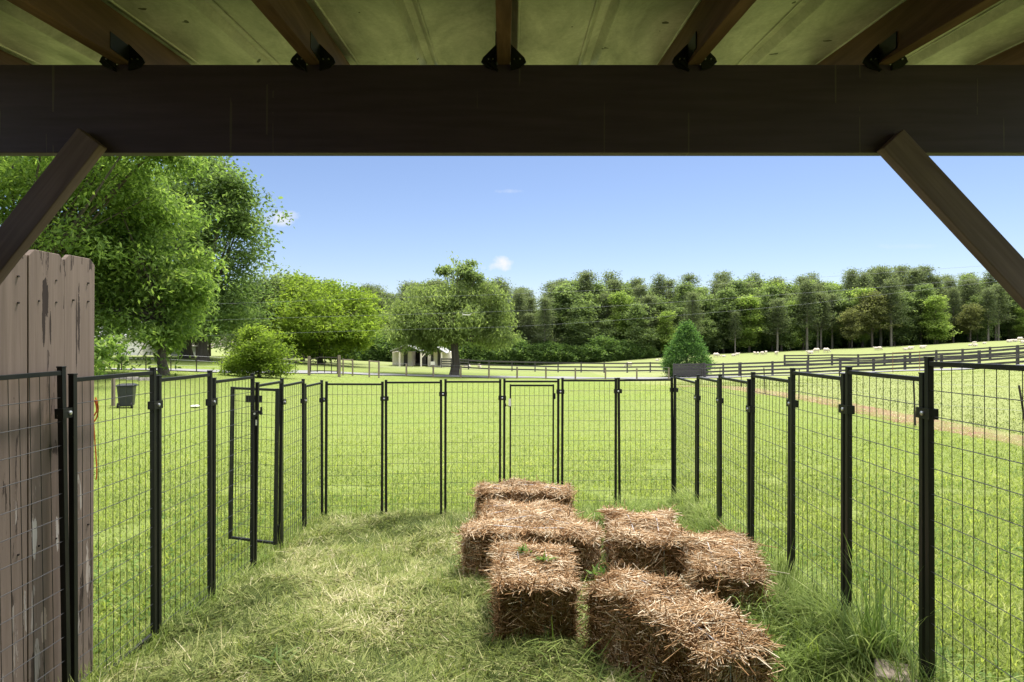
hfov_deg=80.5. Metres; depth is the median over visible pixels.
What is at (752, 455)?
pen fence
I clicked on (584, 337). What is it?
leafy tree
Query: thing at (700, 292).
leafy tree
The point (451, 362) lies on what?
board rail fence
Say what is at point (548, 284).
pine tree
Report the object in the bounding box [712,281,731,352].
pine tree
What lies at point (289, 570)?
cut grass
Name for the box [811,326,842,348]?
thicket
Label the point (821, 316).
pine tree
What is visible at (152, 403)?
pen fence
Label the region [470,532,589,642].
straw bale
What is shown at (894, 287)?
pine tree
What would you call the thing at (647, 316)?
pine tree
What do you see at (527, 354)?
edge shrub
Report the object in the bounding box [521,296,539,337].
pine tree
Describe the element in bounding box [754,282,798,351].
leafy tree
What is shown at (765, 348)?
thicket
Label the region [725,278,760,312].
leafy tree
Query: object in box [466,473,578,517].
straw bale
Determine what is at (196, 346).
leafy tree
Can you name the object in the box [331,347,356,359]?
edge shrub
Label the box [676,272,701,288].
pine tree
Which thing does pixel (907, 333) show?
leafy tree
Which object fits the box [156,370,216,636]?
pen fence
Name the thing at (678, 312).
leafy tree
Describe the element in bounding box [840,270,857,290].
pine tree
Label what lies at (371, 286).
pine tree
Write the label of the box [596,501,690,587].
straw bale
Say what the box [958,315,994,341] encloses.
thicket
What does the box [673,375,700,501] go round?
pen fence
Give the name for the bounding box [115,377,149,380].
stone edging
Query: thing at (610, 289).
power line
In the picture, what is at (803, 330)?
leafy tree
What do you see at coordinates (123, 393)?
wheeled bin
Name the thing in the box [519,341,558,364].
edge shrub
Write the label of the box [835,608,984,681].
grass clump
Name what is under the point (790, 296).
leafy tree
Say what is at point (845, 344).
thicket
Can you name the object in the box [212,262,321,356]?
shade tree
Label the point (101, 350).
young tree
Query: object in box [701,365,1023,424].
fence
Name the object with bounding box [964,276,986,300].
pine tree
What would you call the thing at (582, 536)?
straw bale
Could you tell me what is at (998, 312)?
pine tree
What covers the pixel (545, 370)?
wire fence
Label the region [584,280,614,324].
leafy tree
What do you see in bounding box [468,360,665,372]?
board rail fence
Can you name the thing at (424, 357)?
door
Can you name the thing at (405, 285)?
pine tree
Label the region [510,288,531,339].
pine tree
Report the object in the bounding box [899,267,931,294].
pine tree
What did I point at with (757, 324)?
leafy tree
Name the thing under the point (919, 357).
gate frame
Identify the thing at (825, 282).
leafy tree
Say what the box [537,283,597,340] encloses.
leafy tree
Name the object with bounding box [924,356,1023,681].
pen fence
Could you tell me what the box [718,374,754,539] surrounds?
pen fence
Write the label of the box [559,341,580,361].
edge shrub
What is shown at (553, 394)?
door
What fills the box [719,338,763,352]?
thicket
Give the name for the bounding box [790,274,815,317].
pine tree
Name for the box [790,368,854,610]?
pen fence
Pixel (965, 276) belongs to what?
leafy tree
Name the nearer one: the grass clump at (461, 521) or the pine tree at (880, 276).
the grass clump at (461, 521)
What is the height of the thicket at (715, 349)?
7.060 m
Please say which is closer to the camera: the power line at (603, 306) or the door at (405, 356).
the power line at (603, 306)
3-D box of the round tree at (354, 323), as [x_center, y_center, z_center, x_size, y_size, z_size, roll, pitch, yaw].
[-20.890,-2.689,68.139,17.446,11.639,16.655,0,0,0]
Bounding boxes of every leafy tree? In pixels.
[192,333,228,355]
[208,334,229,355]
[226,286,241,351]
[504,305,526,346]
[529,308,558,344]
[531,305,570,343]
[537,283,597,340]
[545,277,603,329]
[555,303,594,347]
[559,297,603,346]
[578,291,608,333]
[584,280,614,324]
[589,318,618,344]
[612,283,638,326]
[612,293,641,342]
[619,302,661,353]
[646,294,676,356]
[653,314,684,334]
[660,305,703,354]
[663,280,707,316]
[693,293,725,353]
[694,287,749,353]
[694,316,726,349]
[695,286,716,317]
[700,297,762,352]
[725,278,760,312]
[726,307,768,347]
[733,276,761,298]
[751,307,812,350]
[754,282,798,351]
[784,281,796,299]
[785,292,795,304]
[787,289,823,349]
[812,284,840,332]
[818,278,839,296]
[819,284,846,332]
[822,295,879,347]
[836,290,901,346]
[836,307,866,347]
[837,288,859,325]
[875,292,917,345]
[882,290,925,345]
[904,293,932,333]
[908,283,942,344]
[913,286,951,343]
[951,302,991,341]
[954,272,985,309]
[966,294,1000,341]
[993,291,1019,339]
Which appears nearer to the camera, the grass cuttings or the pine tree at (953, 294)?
the grass cuttings
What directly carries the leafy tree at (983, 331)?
on the ground at (422, 374)
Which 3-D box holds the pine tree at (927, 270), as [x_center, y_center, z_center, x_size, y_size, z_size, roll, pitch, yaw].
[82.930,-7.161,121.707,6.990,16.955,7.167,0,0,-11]
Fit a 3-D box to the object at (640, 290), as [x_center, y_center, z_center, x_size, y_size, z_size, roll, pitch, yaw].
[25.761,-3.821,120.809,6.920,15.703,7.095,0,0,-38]
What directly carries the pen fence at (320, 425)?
on the ground at (422, 374)
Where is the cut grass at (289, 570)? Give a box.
[68,500,938,681]
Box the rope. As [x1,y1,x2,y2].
[94,397,98,479]
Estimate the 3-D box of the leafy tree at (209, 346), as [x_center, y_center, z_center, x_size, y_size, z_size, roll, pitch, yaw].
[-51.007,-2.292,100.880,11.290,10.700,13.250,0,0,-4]
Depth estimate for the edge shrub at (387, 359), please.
107.89 m
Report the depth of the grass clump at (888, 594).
2.69 m
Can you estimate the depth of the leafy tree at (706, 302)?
115.79 m
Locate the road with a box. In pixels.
[105,364,1023,378]
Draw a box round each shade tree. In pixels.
[94,239,273,358]
[97,156,300,360]
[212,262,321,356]
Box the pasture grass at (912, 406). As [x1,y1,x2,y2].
[656,370,1023,444]
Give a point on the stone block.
(888, 672)
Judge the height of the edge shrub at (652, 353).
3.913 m
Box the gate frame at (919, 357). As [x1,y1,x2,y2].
[893,351,919,370]
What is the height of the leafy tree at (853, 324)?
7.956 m
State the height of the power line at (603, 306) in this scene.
3.632 m
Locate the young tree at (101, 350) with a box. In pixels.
[94,330,131,375]
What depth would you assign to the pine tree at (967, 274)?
133.51 m
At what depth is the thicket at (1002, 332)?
117.30 m
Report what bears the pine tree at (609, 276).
on the ground at (422, 374)
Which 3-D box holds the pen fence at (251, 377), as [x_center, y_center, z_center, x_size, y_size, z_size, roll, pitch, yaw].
[-1.904,0.949,4.146,0.026,1.426,0.604,0,0,0]
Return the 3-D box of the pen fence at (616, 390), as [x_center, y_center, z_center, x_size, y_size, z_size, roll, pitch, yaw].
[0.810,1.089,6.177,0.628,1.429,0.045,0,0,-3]
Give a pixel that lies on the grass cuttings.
(809, 659)
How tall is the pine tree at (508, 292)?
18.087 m
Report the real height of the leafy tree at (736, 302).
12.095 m
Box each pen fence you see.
[0,366,72,681]
[68,367,162,681]
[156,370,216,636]
[212,373,254,597]
[279,379,306,545]
[305,380,324,526]
[325,381,388,515]
[385,380,443,515]
[444,379,505,513]
[561,378,621,508]
[617,377,677,503]
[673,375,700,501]
[696,374,722,516]
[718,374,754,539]
[750,372,797,568]
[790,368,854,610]
[845,366,938,678]
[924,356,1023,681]
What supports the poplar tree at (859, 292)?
on the ground at (422, 374)
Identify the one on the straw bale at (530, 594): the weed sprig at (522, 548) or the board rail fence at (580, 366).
the weed sprig at (522, 548)
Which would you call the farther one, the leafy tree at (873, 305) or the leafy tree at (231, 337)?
the leafy tree at (873, 305)
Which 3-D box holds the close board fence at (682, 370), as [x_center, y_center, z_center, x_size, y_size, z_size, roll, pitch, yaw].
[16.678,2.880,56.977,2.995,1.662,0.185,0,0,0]
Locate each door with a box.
[229,387,280,544]
[404,352,407,365]
[423,353,425,365]
[438,349,440,365]
[509,384,555,483]
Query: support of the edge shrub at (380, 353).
on the ground at (422, 374)
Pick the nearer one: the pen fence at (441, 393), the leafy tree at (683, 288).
the pen fence at (441, 393)
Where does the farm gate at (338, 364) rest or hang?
on the ground at (422, 374)
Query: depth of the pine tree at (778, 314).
110.31 m
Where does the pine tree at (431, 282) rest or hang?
on the ground at (422, 374)
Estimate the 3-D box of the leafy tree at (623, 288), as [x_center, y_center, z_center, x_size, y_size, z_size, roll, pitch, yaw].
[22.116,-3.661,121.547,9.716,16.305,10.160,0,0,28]
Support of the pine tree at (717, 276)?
on the ground at (422, 374)
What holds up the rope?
hanging from the board fence at (46, 311)
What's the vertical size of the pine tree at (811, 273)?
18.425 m
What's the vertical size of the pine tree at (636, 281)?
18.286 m
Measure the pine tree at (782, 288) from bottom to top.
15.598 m
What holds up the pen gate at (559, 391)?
on the ground at (422, 374)
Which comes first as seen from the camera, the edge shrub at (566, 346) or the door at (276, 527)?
the door at (276, 527)
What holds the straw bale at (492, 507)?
on the ground at (422, 374)
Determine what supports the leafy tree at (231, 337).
on the ground at (422, 374)
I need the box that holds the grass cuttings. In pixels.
[503,480,1023,681]
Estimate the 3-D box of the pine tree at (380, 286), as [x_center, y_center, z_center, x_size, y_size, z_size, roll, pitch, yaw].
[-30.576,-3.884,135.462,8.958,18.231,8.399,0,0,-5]
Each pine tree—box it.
[360,281,379,295]
[368,288,389,311]
[370,294,389,339]
[373,283,390,296]
[381,291,396,309]
[384,292,398,308]
[394,280,413,304]
[394,288,413,322]
[420,278,447,292]
[489,275,513,304]
[501,282,515,306]
[508,311,524,343]
[509,286,529,331]
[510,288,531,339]
[520,312,538,344]
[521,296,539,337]
[524,288,538,309]
[531,295,560,343]
[538,281,563,307]
[546,284,564,322]
[547,277,573,330]
[573,269,601,308]
[593,292,616,330]
[596,269,622,290]
[605,278,628,314]
[625,276,647,294]
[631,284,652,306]
[636,294,663,333]
[640,309,652,341]
[649,271,673,322]
[660,278,679,309]
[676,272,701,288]
[679,290,707,341]
[706,270,732,294]
[707,278,727,298]
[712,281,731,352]
[714,270,734,283]
[724,311,743,352]
[742,282,760,296]
[743,270,764,313]
[762,298,791,350]
[765,278,793,317]
[766,276,791,303]
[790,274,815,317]
[790,277,825,349]
[800,270,821,283]
[808,291,836,347]
[811,282,829,329]
[812,292,838,349]
[822,292,842,348]
[839,266,861,296]
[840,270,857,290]
[850,271,873,309]
[860,264,908,346]
[862,265,876,283]
[869,265,898,345]
[877,277,908,346]
[884,272,904,289]
[890,265,908,281]
[893,263,912,291]
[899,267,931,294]
[911,263,943,309]
[927,275,948,311]
[940,277,961,316]
[941,274,957,294]
[944,285,963,342]
[952,272,980,281]
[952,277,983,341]
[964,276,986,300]
[977,286,1002,340]
[979,270,1000,340]
[986,290,1006,340]
[990,284,1018,340]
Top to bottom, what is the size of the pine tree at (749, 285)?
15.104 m
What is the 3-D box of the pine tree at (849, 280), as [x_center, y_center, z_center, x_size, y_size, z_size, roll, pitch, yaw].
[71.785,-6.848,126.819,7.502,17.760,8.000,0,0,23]
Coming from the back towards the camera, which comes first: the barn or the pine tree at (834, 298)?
the pine tree at (834, 298)
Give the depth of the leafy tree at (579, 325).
111.24 m
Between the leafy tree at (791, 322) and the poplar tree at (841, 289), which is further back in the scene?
the poplar tree at (841, 289)
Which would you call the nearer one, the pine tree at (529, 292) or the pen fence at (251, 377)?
the pen fence at (251, 377)
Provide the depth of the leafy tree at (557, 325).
115.22 m
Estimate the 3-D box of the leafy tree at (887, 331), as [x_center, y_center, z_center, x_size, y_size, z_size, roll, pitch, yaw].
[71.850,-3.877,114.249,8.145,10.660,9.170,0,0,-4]
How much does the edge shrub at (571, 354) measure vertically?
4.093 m
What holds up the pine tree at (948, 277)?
on the ground at (422, 374)
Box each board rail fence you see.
[441,358,468,367]
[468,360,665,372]
[704,362,739,376]
[740,347,1023,374]
[784,345,1023,364]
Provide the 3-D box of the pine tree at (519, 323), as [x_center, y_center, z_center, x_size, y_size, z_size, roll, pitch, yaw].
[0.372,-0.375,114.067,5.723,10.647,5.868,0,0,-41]
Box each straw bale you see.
[451,502,611,582]
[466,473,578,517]
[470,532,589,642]
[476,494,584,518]
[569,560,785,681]
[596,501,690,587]
[668,520,789,617]
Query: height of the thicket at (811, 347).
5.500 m
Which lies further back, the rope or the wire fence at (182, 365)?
the wire fence at (182, 365)
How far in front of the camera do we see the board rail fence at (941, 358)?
53.49 m
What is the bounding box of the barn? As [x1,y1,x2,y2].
[390,345,451,366]
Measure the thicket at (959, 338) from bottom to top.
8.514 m
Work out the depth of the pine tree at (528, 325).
113.60 m
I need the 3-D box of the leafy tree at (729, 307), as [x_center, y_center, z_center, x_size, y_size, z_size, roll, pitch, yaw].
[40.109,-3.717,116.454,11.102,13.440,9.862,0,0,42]
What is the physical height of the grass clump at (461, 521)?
0.261 m
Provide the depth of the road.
53.25 m
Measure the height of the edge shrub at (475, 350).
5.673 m
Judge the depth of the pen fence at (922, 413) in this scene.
2.65 m
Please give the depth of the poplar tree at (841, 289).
127.20 m
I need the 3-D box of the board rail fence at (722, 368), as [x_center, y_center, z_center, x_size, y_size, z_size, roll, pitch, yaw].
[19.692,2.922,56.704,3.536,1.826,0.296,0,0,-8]
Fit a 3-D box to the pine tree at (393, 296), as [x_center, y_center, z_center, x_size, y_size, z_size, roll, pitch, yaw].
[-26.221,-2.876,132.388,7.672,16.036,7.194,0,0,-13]
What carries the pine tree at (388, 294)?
on the ground at (422, 374)
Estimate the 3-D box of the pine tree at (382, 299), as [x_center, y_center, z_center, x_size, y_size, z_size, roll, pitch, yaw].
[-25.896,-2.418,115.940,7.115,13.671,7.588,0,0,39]
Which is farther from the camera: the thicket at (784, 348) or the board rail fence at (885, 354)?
the thicket at (784, 348)
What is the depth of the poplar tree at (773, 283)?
120.25 m
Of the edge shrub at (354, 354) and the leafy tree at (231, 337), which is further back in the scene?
the edge shrub at (354, 354)
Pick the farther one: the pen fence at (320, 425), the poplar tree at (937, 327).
the poplar tree at (937, 327)
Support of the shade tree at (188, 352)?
on the ground at (422, 374)
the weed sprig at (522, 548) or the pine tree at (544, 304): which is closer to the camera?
the weed sprig at (522, 548)
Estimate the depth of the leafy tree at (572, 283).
119.77 m
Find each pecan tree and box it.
[0,156,218,306]
[51,156,230,375]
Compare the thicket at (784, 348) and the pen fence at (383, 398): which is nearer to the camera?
the pen fence at (383, 398)
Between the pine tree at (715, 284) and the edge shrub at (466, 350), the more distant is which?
the pine tree at (715, 284)
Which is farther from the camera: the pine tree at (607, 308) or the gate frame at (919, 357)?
the pine tree at (607, 308)
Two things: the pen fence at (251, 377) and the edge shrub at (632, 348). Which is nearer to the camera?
the pen fence at (251, 377)
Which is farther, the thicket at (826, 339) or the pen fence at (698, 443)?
the thicket at (826, 339)
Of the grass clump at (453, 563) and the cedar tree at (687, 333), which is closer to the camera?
the grass clump at (453, 563)
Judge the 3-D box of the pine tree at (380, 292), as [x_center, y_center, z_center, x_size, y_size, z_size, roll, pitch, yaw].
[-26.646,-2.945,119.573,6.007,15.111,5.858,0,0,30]
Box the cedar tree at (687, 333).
[657,319,715,376]
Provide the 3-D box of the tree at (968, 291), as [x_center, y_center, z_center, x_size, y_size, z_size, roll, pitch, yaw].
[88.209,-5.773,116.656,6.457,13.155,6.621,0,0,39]
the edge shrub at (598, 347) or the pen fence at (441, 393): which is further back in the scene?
the edge shrub at (598, 347)
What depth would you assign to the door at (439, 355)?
84.15 m
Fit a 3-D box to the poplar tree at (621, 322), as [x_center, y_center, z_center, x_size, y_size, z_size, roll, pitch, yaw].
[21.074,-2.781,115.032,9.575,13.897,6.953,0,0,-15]
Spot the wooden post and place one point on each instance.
(113, 392)
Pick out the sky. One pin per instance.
(532, 221)
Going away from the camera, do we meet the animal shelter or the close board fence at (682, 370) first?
the animal shelter
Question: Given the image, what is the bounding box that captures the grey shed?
[171,346,194,355]
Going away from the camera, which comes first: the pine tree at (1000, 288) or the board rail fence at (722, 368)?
the board rail fence at (722, 368)
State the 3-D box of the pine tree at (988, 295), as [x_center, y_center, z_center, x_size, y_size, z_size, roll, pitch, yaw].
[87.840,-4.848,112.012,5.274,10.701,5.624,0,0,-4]
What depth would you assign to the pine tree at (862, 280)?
120.61 m
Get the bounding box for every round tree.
[264,269,396,364]
[279,272,384,360]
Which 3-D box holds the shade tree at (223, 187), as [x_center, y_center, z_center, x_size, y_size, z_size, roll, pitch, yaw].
[-30.008,-8.068,55.576,19.345,20.446,16.858,0,0,0]
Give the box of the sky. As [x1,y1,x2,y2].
[0,156,1023,347]
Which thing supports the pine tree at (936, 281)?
on the ground at (422, 374)
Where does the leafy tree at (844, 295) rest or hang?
on the ground at (422, 374)
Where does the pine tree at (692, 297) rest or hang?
on the ground at (422, 374)
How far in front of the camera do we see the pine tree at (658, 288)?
122.14 m
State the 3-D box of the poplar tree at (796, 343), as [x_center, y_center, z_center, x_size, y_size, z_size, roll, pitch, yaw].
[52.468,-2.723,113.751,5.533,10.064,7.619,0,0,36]
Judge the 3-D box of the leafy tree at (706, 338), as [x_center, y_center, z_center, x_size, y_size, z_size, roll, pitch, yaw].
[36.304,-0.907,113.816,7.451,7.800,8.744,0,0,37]
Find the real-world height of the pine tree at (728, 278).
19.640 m
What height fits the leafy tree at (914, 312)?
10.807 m
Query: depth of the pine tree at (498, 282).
120.31 m
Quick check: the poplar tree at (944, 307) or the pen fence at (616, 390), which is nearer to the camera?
the pen fence at (616, 390)
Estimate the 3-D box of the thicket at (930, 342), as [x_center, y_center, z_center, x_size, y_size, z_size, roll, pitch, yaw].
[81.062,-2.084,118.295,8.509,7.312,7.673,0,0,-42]
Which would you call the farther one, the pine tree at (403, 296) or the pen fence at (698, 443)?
the pine tree at (403, 296)
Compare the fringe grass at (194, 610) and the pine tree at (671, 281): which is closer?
the fringe grass at (194, 610)
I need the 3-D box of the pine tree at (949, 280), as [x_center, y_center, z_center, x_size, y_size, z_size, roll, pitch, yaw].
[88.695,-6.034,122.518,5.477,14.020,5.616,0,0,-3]
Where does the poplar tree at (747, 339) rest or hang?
on the ground at (422, 374)
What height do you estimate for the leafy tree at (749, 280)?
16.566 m
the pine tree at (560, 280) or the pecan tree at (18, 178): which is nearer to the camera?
the pecan tree at (18, 178)
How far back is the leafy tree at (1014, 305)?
116.23 m
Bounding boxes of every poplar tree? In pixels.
[605,290,637,347]
[655,310,677,351]
[730,294,767,352]
[757,279,786,338]
[779,300,803,350]
[826,282,847,294]
[828,287,885,347]
[916,294,962,343]
[919,301,955,343]
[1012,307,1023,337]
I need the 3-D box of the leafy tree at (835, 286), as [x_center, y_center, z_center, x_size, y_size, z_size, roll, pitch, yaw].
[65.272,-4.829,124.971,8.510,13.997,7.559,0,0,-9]
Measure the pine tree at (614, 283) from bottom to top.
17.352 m
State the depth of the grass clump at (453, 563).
4.30 m
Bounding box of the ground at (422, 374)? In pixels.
[92,340,1023,681]
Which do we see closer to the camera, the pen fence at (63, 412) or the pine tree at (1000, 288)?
the pen fence at (63, 412)
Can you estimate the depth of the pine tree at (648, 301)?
113.66 m
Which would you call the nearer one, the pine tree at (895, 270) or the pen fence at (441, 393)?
the pen fence at (441, 393)
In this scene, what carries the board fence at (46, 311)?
on the ground at (422, 374)
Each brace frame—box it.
[342,359,352,375]
[368,360,379,377]
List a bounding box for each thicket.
[705,341,728,353]
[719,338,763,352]
[742,333,778,351]
[770,340,796,350]
[786,328,822,349]
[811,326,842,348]
[835,332,873,347]
[864,320,892,346]
[882,335,919,345]
[909,321,951,344]
[944,306,990,342]
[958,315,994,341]
[989,314,1019,340]
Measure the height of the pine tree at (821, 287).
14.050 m
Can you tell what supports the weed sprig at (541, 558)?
on the straw bale at (530, 594)
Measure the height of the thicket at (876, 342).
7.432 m
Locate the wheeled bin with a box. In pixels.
[116,383,138,407]
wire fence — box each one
[100,353,295,373]
[380,363,669,379]
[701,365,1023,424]
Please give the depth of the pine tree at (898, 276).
119.51 m
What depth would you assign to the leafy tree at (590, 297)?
116.54 m
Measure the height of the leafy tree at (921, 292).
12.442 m
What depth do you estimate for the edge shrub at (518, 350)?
107.49 m
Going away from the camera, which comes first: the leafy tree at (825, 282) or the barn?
the barn
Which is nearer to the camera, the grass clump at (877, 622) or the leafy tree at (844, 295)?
the grass clump at (877, 622)
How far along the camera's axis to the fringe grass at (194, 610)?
3.52 m
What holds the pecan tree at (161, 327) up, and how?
on the ground at (422, 374)
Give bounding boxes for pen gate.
[229,378,286,565]
[503,379,563,484]
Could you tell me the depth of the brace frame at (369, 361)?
44.97 m
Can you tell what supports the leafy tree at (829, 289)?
on the ground at (422, 374)
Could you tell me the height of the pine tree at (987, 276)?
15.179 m
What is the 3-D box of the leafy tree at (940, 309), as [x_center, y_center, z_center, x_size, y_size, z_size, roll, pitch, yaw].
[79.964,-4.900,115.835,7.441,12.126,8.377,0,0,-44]
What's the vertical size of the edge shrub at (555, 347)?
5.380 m
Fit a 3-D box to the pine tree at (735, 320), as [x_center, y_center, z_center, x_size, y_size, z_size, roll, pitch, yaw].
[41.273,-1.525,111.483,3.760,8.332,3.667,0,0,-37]
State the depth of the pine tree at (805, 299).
111.08 m
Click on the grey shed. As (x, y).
(193, 348)
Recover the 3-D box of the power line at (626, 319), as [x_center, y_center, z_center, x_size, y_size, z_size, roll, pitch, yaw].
[7.788,-2.707,43.115,69.361,4.841,0.387,0,0,5]
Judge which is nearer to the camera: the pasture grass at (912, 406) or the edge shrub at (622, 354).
the pasture grass at (912, 406)
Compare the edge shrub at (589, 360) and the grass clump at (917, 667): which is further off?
the edge shrub at (589, 360)
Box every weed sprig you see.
[517,544,531,552]
[532,551,558,560]
[586,563,604,575]
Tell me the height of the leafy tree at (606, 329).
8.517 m
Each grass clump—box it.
[252,643,308,668]
[433,544,468,578]
[451,510,473,528]
[721,575,792,627]
[780,530,980,676]
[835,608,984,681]
[863,475,947,647]
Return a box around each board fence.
[0,250,94,681]
[673,363,703,377]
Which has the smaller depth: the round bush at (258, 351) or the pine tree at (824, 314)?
the round bush at (258, 351)
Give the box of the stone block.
[874,658,925,681]
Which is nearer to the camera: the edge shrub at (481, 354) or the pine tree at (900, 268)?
the edge shrub at (481, 354)
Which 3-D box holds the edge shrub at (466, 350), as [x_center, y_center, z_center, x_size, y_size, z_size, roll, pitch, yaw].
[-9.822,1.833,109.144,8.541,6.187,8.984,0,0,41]
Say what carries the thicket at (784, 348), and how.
on the ground at (422, 374)
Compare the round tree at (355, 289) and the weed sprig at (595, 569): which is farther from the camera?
the round tree at (355, 289)
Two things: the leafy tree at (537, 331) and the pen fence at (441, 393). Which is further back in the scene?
the leafy tree at (537, 331)
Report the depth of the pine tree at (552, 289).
118.97 m
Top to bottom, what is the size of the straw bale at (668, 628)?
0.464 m
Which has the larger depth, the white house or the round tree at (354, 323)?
the white house
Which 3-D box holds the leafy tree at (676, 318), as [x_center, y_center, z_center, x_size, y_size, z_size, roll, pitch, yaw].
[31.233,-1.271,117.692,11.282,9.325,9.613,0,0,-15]
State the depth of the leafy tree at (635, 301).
117.15 m
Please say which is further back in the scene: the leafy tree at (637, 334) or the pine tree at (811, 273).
the pine tree at (811, 273)
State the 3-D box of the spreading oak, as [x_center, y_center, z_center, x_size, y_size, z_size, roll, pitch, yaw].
[-5.631,-2.505,55.538,14.095,11.977,12.748,0,0,0]
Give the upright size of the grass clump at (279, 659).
0.102 m
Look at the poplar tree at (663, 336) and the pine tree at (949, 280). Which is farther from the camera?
the pine tree at (949, 280)
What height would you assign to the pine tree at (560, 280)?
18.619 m
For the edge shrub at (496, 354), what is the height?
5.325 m
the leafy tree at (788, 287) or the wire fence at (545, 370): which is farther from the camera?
the leafy tree at (788, 287)
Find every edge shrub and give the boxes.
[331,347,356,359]
[343,346,372,360]
[351,334,400,361]
[385,344,409,361]
[445,339,480,363]
[459,342,494,363]
[472,346,492,363]
[473,344,518,364]
[490,337,538,364]
[516,343,540,364]
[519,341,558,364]
[529,340,569,364]
[557,345,584,361]
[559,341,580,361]
[575,334,619,361]
[577,344,604,362]
[604,344,634,361]
[614,339,647,360]
[636,342,660,358]
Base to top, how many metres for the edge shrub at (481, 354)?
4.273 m
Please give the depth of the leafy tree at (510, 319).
115.07 m
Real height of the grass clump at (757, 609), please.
0.423 m
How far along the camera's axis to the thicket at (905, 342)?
117.77 m
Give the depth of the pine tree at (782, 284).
125.06 m
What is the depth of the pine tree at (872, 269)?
127.90 m
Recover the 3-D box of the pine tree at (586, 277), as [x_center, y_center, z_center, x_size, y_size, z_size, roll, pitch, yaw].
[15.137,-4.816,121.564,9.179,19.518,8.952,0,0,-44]
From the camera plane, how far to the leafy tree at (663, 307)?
116.22 m
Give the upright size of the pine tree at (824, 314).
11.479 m
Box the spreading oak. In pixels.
[373,251,526,374]
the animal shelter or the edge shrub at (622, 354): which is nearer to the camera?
the animal shelter
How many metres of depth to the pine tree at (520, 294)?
125.22 m
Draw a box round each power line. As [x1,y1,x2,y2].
[200,278,989,320]
[209,281,995,335]
[224,266,974,303]
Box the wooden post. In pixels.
[111,378,114,405]
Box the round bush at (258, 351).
[212,322,302,377]
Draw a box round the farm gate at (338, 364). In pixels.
[308,355,340,376]
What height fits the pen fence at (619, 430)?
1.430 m
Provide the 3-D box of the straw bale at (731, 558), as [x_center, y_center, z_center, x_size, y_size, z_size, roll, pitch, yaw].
[1.264,1.376,3.626,0.668,0.474,0.948,0,0,0]
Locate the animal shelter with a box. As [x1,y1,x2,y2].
[0,0,1023,309]
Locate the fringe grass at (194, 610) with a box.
[58,494,970,681]
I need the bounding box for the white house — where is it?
[94,326,169,354]
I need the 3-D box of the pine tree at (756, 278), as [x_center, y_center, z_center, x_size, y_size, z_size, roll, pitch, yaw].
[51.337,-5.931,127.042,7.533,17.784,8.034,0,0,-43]
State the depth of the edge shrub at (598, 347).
107.78 m
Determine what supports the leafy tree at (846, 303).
on the ground at (422, 374)
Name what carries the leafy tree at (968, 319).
on the ground at (422, 374)
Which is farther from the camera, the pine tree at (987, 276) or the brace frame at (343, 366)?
the pine tree at (987, 276)
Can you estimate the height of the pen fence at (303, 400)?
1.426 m
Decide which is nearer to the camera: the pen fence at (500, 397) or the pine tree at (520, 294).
the pen fence at (500, 397)

